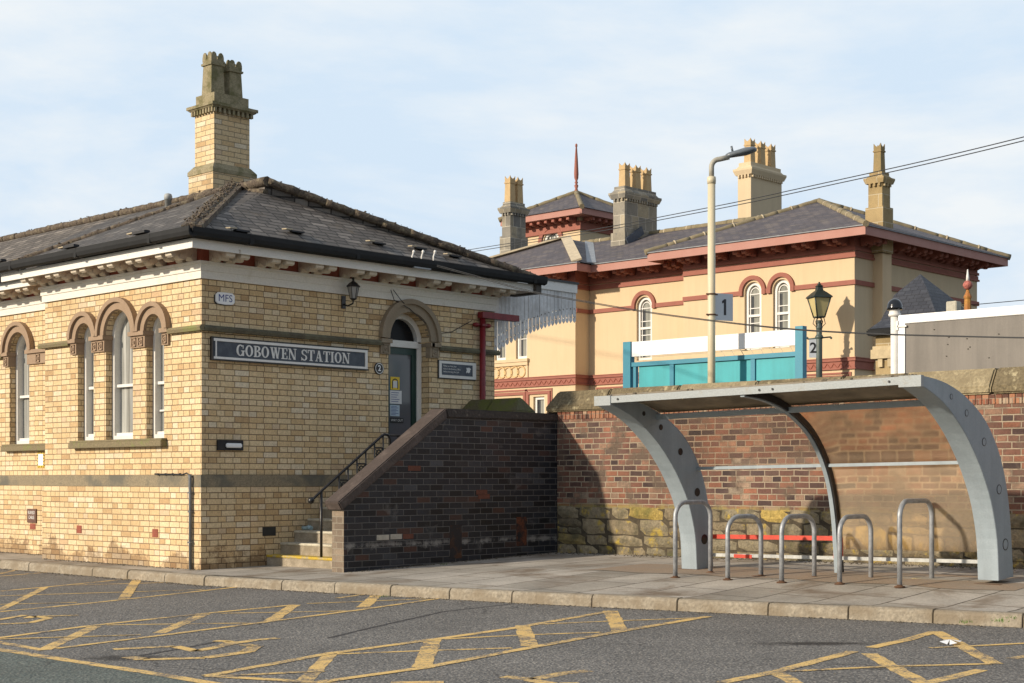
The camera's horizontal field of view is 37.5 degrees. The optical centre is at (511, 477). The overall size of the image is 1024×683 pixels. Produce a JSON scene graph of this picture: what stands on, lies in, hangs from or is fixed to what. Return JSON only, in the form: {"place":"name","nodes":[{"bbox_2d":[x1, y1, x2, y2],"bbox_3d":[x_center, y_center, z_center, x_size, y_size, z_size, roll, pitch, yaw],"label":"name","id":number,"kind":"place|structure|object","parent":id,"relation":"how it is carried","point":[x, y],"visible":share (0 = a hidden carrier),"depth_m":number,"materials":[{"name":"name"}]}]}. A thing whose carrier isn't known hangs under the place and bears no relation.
{"place":"outdoors","nodes":[
{"label":"outdoors","id":0,"kind":"place"},
{"bbox_2d":[0,651,196,682],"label":"road lane","id":1,"kind":"structure","parent":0,"point":[17,668],"depth_m":10.16,"materials":[{"name":"grey asphalt"}]},
{"bbox_2d":[301,525,312,529],"bbox_3d":[-2.803,0.676,20.666,0.191,0.070,0.078,0,0,44],"label":"drinks can","id":2,"kind":"object","parent":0,"point":[308,527],"visible":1,"depth_m":20.64,"materials":[{"name":"silver metal"}]},
{"bbox_2d":[0,569,1023,682],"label":"car park","id":3,"kind":"structure","parent":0,"point":[717,647],"depth_m":12.33,"materials":[{"name":"grey asphalt"}]},
{"bbox_2d":[0,615,75,623],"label":"wheelchair symbol","id":4,"kind":"object","parent":3,"relation":"on","point":[42,619],"visible":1,"depth_m":14.24,"materials":[{"name":"yellow paint"}]},
{"bbox_2d":[0,641,219,682],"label":"lane edge line","id":5,"kind":"object","parent":3,"relation":"on","point":[104,665],"visible":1,"depth_m":10.63,"materials":[{"name":"yellow paint"}]},
{"bbox_2d":[0,570,234,611],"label":"bay hatching","id":6,"kind":"object","parent":3,"relation":"on","point":[128,591],"visible":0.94,"depth_m":17.21,"materials":[{"name":"yellow paint"}]},
{"bbox_2d":[112,638,280,659],"bbox_3d":[-2.333,1.317,11.679,1.080,0.001,1.645,0,0,44],"label":"wheelchair symbol","id":7,"kind":"object","parent":3,"relation":"on","point":[249,648],"visible":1,"depth_m":11.65,"materials":[{"name":"yellow paint"}]},
{"bbox_2d":[0,594,439,649],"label":"bay hatching","id":8,"kind":"object","parent":3,"relation":"on","point":[370,600],"visible":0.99,"depth_m":13.66,"materials":[{"name":"yellow paint"}]},
{"bbox_2d":[140,604,509,655],"bbox_3d":[-1.249,1.319,13.427,0.669,0.001,5.369,0,0,32],"label":"road marking","id":9,"kind":"object","parent":3,"relation":"on","point":[336,635],"visible":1,"depth_m":13.23,"materials":[{"name":"yellow paint"}]},
{"bbox_2d":[204,611,711,682],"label":"bay hatching","id":10,"kind":"object","parent":3,"relation":"on","point":[426,654],"visible":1,"depth_m":11.52,"materials":[{"name":"yellow paint"}]},
{"bbox_2d":[391,670,591,682],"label":"wheelchair symbol","id":11,"kind":"object","parent":3,"relation":"on","point":[536,680],"visible":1,"depth_m":9.92,"materials":[{"name":"yellow paint"}]},
{"bbox_2d":[0,559,1023,627],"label":"kerb","id":12,"kind":"structure","parent":3,"relation":"on","point":[910,614],"depth_m":15.64,"materials":[{"name":"beige concrete"}]},
{"bbox_2d":[0,551,1023,629],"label":"grit","id":13,"kind":"object","parent":3,"relation":"on","point":[901,622],"visible":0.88,"depth_m":18.70,"materials":[{"name":"grey gravel"}]},
{"bbox_2d":[715,631,1023,682],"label":"bay hatching","id":14,"kind":"object","parent":3,"relation":"on","point":[892,666],"visible":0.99,"depth_m":10.65,"materials":[{"name":"yellow paint"}]},
{"bbox_2d":[937,639,960,643],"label":"litter","id":15,"kind":"object","parent":14,"relation":"on","point":[945,641],"visible":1,"depth_m":11.94,"materials":[{"name":"white paper"}]},
{"bbox_2d":[0,552,1023,611],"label":"pavement","id":16,"kind":"structure","parent":0,"point":[565,572],"depth_m":16.88,"materials":[{"name":"grey concrete"}]},
{"bbox_2d":[266,507,331,568],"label":"stone steps","id":17,"kind":"structure","parent":16,"relation":"on","point":[302,549],"depth_m":20.22,"materials":[{"name":"beige stone"}]},
{"bbox_2d":[308,433,400,556],"bbox_3d":[-1.875,0.220,20.333,0.086,1.660,2.208,0,0,44],"label":"handrail","id":18,"kind":"object","parent":17,"relation":"on","point":[311,500],"visible":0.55,"depth_m":19.97,"materials":[{"name":"black metal"}]},
{"bbox_2d":[325,408,557,581],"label":"stair wall","id":19,"kind":"structure","parent":16,"relation":"on","point":[442,485],"depth_m":20.13,"materials":[{"name":"brown brick"}]},
{"bbox_2d":[670,500,713,577],"bbox_3d":[2.057,0.706,17.131,0.730,0.917,0.108,0,0,-43],"label":"cycle hoop","id":20,"kind":"object","parent":16,"relation":"on","point":[675,535],"visible":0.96,"depth_m":17.05,"materials":[{"name":"silver metal"}]},
{"bbox_2d":[380,563,1015,623],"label":"weeds","id":21,"kind":"object","parent":16,"relation":"on","point":[998,620],"visible":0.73,"depth_m":12.62,"materials":[{"name":"green plant"}]},
{"bbox_2d":[723,514,765,580],"bbox_3d":[2.604,0.779,16.646,0.654,0.765,0.219,0,0,-40],"label":"cycle hoop","id":22,"kind":"object","parent":16,"relation":"on","point":[732,519],"visible":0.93,"depth_m":16.58,"materials":[{"name":"silver metal"}]},
{"bbox_2d":[546,366,1023,568],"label":"boundary wall","id":23,"kind":"structure","parent":16,"relation":"on","point":[614,495],"depth_m":19.58,"materials":[{"name":"red brick"}]},
{"bbox_2d":[776,514,816,582],"bbox_3d":[3.088,0.773,16.281,0.703,0.773,0.108,0,0,-44],"label":"cycle hoop","id":24,"kind":"object","parent":16,"relation":"on","point":[781,542],"visible":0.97,"depth_m":16.19,"materials":[{"name":"silver metal"}]},
{"bbox_2d":[590,564,1023,590],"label":"pavement apron","id":25,"kind":"object","parent":16,"relation":"on","point":[831,576],"visible":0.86,"depth_m":16.51,"materials":[{"name":"grey concrete"}]},
{"bbox_2d":[594,374,1012,584],"bbox_3d":[3.033,0.067,16.118,4.040,2.092,1.959,0,0,44],"label":"cycle shelter","id":26,"kind":"object","parent":25,"relation":"on","point":[933,442],"visible":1,"depth_m":15.95,"materials":[{"name":"grey paint"}]},
{"bbox_2d":[834,514,872,584],"bbox_3d":[3.641,0.768,15.991,0.110,0.772,0.738,0,0,44],"label":"cycle hoop","id":27,"kind":"object","parent":16,"relation":"on","point":[839,542],"visible":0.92,"depth_m":15.88,"materials":[{"name":"silver metal"}]},
{"bbox_2d":[894,498,933,587],"bbox_3d":[4.185,0.681,15.668,0.231,0.941,0.964,0,0,44],"label":"cycle hoop","id":28,"kind":"object","parent":16,"relation":"on","point":[904,502],"visible":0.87,"depth_m":15.46,"materials":[{"name":"silver metal"}]},
{"bbox_2d":[0,0,1023,308],"label":"sky","id":29,"kind":"structure","parent":0,"point":[416,115],"materials":[{"name":"blue"}]},
{"bbox_2d":[437,266,1010,337],"bbox_3d":[3.497,-1.960,15.450,0.008,2.092,14.997,0,0,-37],"label":"overhead cable","id":30,"kind":"object","parent":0,"point":[734,323],"visible":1,"depth_m":16.63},
{"bbox_2d":[437,265,1023,337],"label":"overhead cable","id":31,"kind":"object","parent":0,"point":[734,322],"visible":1,"depth_m":16.73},
{"bbox_2d":[469,136,1023,249],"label":"overhead cable","id":32,"kind":"object","parent":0,"point":[772,194],"visible":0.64,"depth_m":29.31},
{"bbox_2d":[473,140,1023,251],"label":"overhead cable","id":33,"kind":"object","parent":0,"point":[775,196],"visible":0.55,"depth_m":29.31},
{"bbox_2d":[490,138,1010,412],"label":"station house","id":34,"kind":"structure","parent":0,"point":[775,263],"depth_m":46.95,"materials":[{"name":"paint"}]},
{"bbox_2d":[496,341,505,359],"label":"window","id":35,"kind":"structure","parent":34,"relation":"in","point":[502,356],"depth_m":51.55,"materials":[{"name":"white paint"}]},
{"bbox_2d":[518,319,526,358],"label":"window","id":36,"kind":"structure","parent":34,"relation":"in","point":[522,341],"depth_m":50.86,"materials":[{"name":"white paint"}]},
{"bbox_2d":[535,397,543,412],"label":"window","id":37,"kind":"structure","parent":34,"relation":"in","point":[539,401],"depth_m":50.33,"materials":[{"name":"white paint"}]},
{"bbox_2d":[545,233,557,239],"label":"window","id":38,"kind":"structure","parent":34,"relation":"in","point":[548,235],"depth_m":60.06,"materials":[{"name":"white paint"}]},
{"bbox_2d":[638,297,651,360],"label":"window","id":39,"kind":"structure","parent":34,"relation":"in","point":[644,319],"depth_m":48.15,"materials":[{"name":"white paint"}]},
{"bbox_2d":[746,282,760,350],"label":"window","id":40,"kind":"structure","parent":34,"relation":"in","point":[753,293],"depth_m":44.45,"materials":[{"name":"white paint"}]},
{"bbox_2d":[775,280,789,348],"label":"window","id":41,"kind":"structure","parent":34,"relation":"in","point":[782,288],"depth_m":43.76,"materials":[{"name":"white paint"}]},
{"bbox_2d":[866,274,963,374],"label":"pavilion","id":42,"kind":"structure","parent":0,"point":[920,294],"depth_m":35.97,"materials":[{"name":"stone"}]},
{"bbox_2d":[946,301,960,311],"bbox_3d":[7.165,-1.381,24.471,0.180,2.962,0.180,0,0,44],"label":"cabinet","id":43,"kind":"object","parent":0,"point":[953,305],"visible":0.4,"depth_m":24.40,"materials":[{"name":"beige metal"}]},
{"bbox_2d":[963,269,972,309],"bbox_3d":[7.098,-1.575,23.500,0.146,3.350,0.146,0,0,44],"label":"finial post","id":44,"kind":"object","parent":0,"point":[967,284],"visible":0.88,"depth_m":23.46,"materials":[{"name":"orange paint"}]},
{"bbox_2d":[962,300,1023,305],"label":"overhead cable","id":45,"kind":"object","parent":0,"point":[996,302],"visible":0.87,"depth_m":44.04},
{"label":"near platform","id":46,"kind":"structure","parent":0,"visible":0},
{"bbox_2d":[623,326,806,387],"bbox_3d":[2.797,-0.969,21.273,3.098,2.137,0.100,0,0,44],"label":"platform screen","id":47,"kind":"object","parent":46,"relation":"on","point":[768,366],"visible":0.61,"depth_m":21.14,"materials":[{"name":"teal paint"}]},
{"bbox_2d":[707,146,756,382],"bbox_3d":[3.011,-2.223,20.668,0.676,4.645,0.228,0,0,6],"label":"platform lamp","id":48,"kind":"object","parent":46,"relation":"on","point":[711,177],"visible":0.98,"depth_m":20.60,"materials":[{"name":"beige metal"}]},
{"bbox_2d":[706,293,732,320],"bbox_3d":[2.847,-2.350,20.718,0.445,0.371,0.120,0,0,-31],"label":"platform number sign","id":49,"kind":"object","parent":48,"relation":"attached to","point":[723,307],"visible":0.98,"depth_m":20.74,"materials":[{"name":"metal"}]},
{"bbox_2d":[887,299,902,373],"bbox_3d":[4.962,-1.114,19.561,0.202,2.427,0.202,0,0,44],"label":"ball topped post","id":50,"kind":"object","parent":46,"relation":"on","point":[894,307],"visible":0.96,"depth_m":19.51,"materials":[{"name":"white metal"}]},
{"bbox_2d":[896,305,1023,373],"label":"hoarding","id":51,"kind":"object","parent":46,"relation":"on","point":[923,353],"visible":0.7,"depth_m":18.90,"materials":[{"name":"white paint"}]},
{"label":"far platform","id":52,"kind":"structure","parent":0,"visible":0},
{"bbox_2d":[806,282,832,376],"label":"heritage lamp","id":53,"kind":"object","parent":52,"relation":"on","point":[819,299],"visible":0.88,"depth_m":41.62,"materials":[{"name":"black metal"}]},
{"bbox_2d":[809,339,815,357],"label":"platform number sign","id":54,"kind":"object","parent":53,"relation":"attached to","point":[812,348],"visible":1,"depth_m":41.69,"materials":[{"name":"white metal"}]},
{"label":"ground","id":55,"kind":"structure","parent":0,"visible":0},
{"bbox_2d":[0,51,547,576],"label":"station building","id":56,"kind":"structure","parent":55,"relation":"on","point":[126,403],"depth_m":21.25,"materials":[{"name":"yellow brick"}]},
{"bbox_2d":[16,335,28,443],"bbox_3d":[-7.684,-1.422,24.012,0.608,1.764,0.135,0,0,44],"label":"window","id":57,"kind":"structure","parent":56,"relation":"in","point":[22,369],"depth_m":24.16,"materials":[{"name":"white paint"}]},
{"bbox_2d":[27,509,36,522],"bbox_3d":[-7.490,0.589,23.540,0.270,0.215,0.022,0,0,44],"label":"brown plate","id":58,"kind":"object","parent":56,"relation":"attached to","point":[31,515],"visible":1,"depth_m":23.51,"materials":[{"name":"brown metal"}]},
{"bbox_2d":[37,452,44,467],"bbox_3d":[-7.313,-0.285,23.421,0.200,0.250,0.010,0,0,44],"label":"hazard notice","id":59,"kind":"object","parent":56,"relation":"attached to","point":[40,459],"visible":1,"depth_m":23.41,"materials":[{"name":"yellow plastic"}]},
{"bbox_2d":[84,327,93,439],"bbox_3d":[-5.989,-1.375,21.726,0.422,1.671,0.135,0,0,44],"label":"window","id":60,"kind":"structure","parent":56,"relation":"in","point":[88,356],"depth_m":21.82,"materials":[{"name":"white paint"}]},
{"bbox_2d":[112,311,132,439],"bbox_3d":[-5.351,-1.441,21.120,0.682,1.801,0.135,0,0,44],"label":"window","id":61,"kind":"structure","parent":56,"relation":"in","point":[122,355],"depth_m":21.27,"materials":[{"name":"white paint"}]},
{"bbox_2d":[153,317,163,437],"bbox_3d":[-4.706,-1.375,20.507,0.422,1.671,0.135,0,0,44],"label":"window","id":62,"kind":"structure","parent":56,"relation":"in","point":[158,349],"depth_m":20.59,"materials":[{"name":"white paint"}]},
{"bbox_2d":[214,292,234,305],"bbox_3d":[-3.791,-2.360,19.886,0.032,0.171,0.311,0,0,44],"label":"plate sign","id":63,"kind":"object","parent":56,"relation":"attached to","point":[224,298],"visible":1,"depth_m":19.87,"materials":[{"name":"white metal"}]},
{"bbox_2d":[217,440,242,450],"bbox_3d":[-3.712,-0.432,19.938,0.075,0.135,0.418,0,0,44],"label":"bulkhead light","id":64,"kind":"object","parent":56,"relation":"attached to","point":[235,445],"visible":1,"depth_m":19.92,"materials":[{"name":"black metal"}]},
{"bbox_2d":[210,336,368,370],"bbox_3d":[-3.003,-1.698,20.697,0.053,0.309,2.700,0,0,44],"label":"station sign","id":65,"kind":"object","parent":56,"relation":"attached to","point":[266,352],"visible":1,"depth_m":20.61,"materials":[{"name":"blue metal"}]},
{"bbox_2d":[341,277,359,308],"bbox_3d":[-2.272,-2.615,21.291,0.300,0.430,0.173,0,0,44],"label":"wall lantern","id":66,"kind":"object","parent":56,"relation":"attached to","point":[353,286],"depth_m":21.23,"materials":[{"name":"black metal"}]},
{"bbox_2d":[374,362,383,374],"bbox_3d":[-1.926,-1.587,21.856,0.022,0.176,0.176,0,0,44],"label":"number roundel","id":67,"kind":"object","parent":56,"relation":"attached to","point":[378,368],"visible":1,"depth_m":21.85,"materials":[{"name":"metal"}]},
{"bbox_2d":[390,418,402,422],"bbox_3d":[-1.711,-0.855,22.399,0.008,0.076,0.264,0,0,44],"label":"door notice","id":68,"kind":"object","parent":56,"relation":"attached to","point":[396,420],"depth_m":22.39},
{"bbox_2d":[388,347,415,445],"bbox_3d":[-1.679,-0.929,22.449,0.055,2.018,0.636,0,0,44],"label":"door","id":69,"kind":"structure","parent":56,"relation":"in","point":[401,361],"depth_m":22.50,"materials":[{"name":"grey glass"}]},
{"bbox_2d":[390,377,399,389],"bbox_3d":[-1.735,-1.405,22.374,0.007,0.190,0.178,0,0,44],"label":"door notice","id":70,"kind":"object","parent":69,"relation":"attached to","point":[394,383],"depth_m":22.38,"materials":[{"name":"yellow plastic"}]},
{"bbox_2d":[390,405,399,415],"bbox_3d":[-1.738,-1.000,22.371,0.007,0.165,0.187,0,0,44],"label":"door notice","id":71,"kind":"object","parent":69,"relation":"attached to","point":[394,410],"depth_m":22.37,"materials":[{"name":"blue paper"}]},
{"bbox_2d":[390,390,401,403],"bbox_3d":[-1.724,-1.200,22.386,0.007,0.196,0.233,0,0,44],"label":"door notice","id":72,"kind":"object","parent":69,"relation":"attached to","point":[395,397],"depth_m":22.38,"materials":[{"name":"white paper"}]},
{"bbox_2d":[437,360,475,380],"bbox_3d":[-0.836,-1.641,22.994,0.036,0.282,0.797,0,0,44],"label":"notice board","id":73,"kind":"object","parent":56,"relation":"attached to","point":[454,370],"visible":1,"depth_m":22.96,"materials":[{"name":"white paint"}]},
{"bbox_2d":[489,278,578,349],"bbox_3d":[-7.828,-1.585,32.023,22.540,3.370,2.493,0,0,44],"label":"platform canopy","id":74,"kind":"object","parent":56,"relation":"attached to","point":[531,309],"visible":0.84,"depth_m":24.55,"materials":[{"name":"white paint"}]},
{"bbox_2d":[462,398,534,412],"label":"landing wall","id":75,"kind":"structure","parent":55,"relation":"on","point":[513,404],"depth_m":22.46,"materials":[{"name":"green stone"}]}
]}

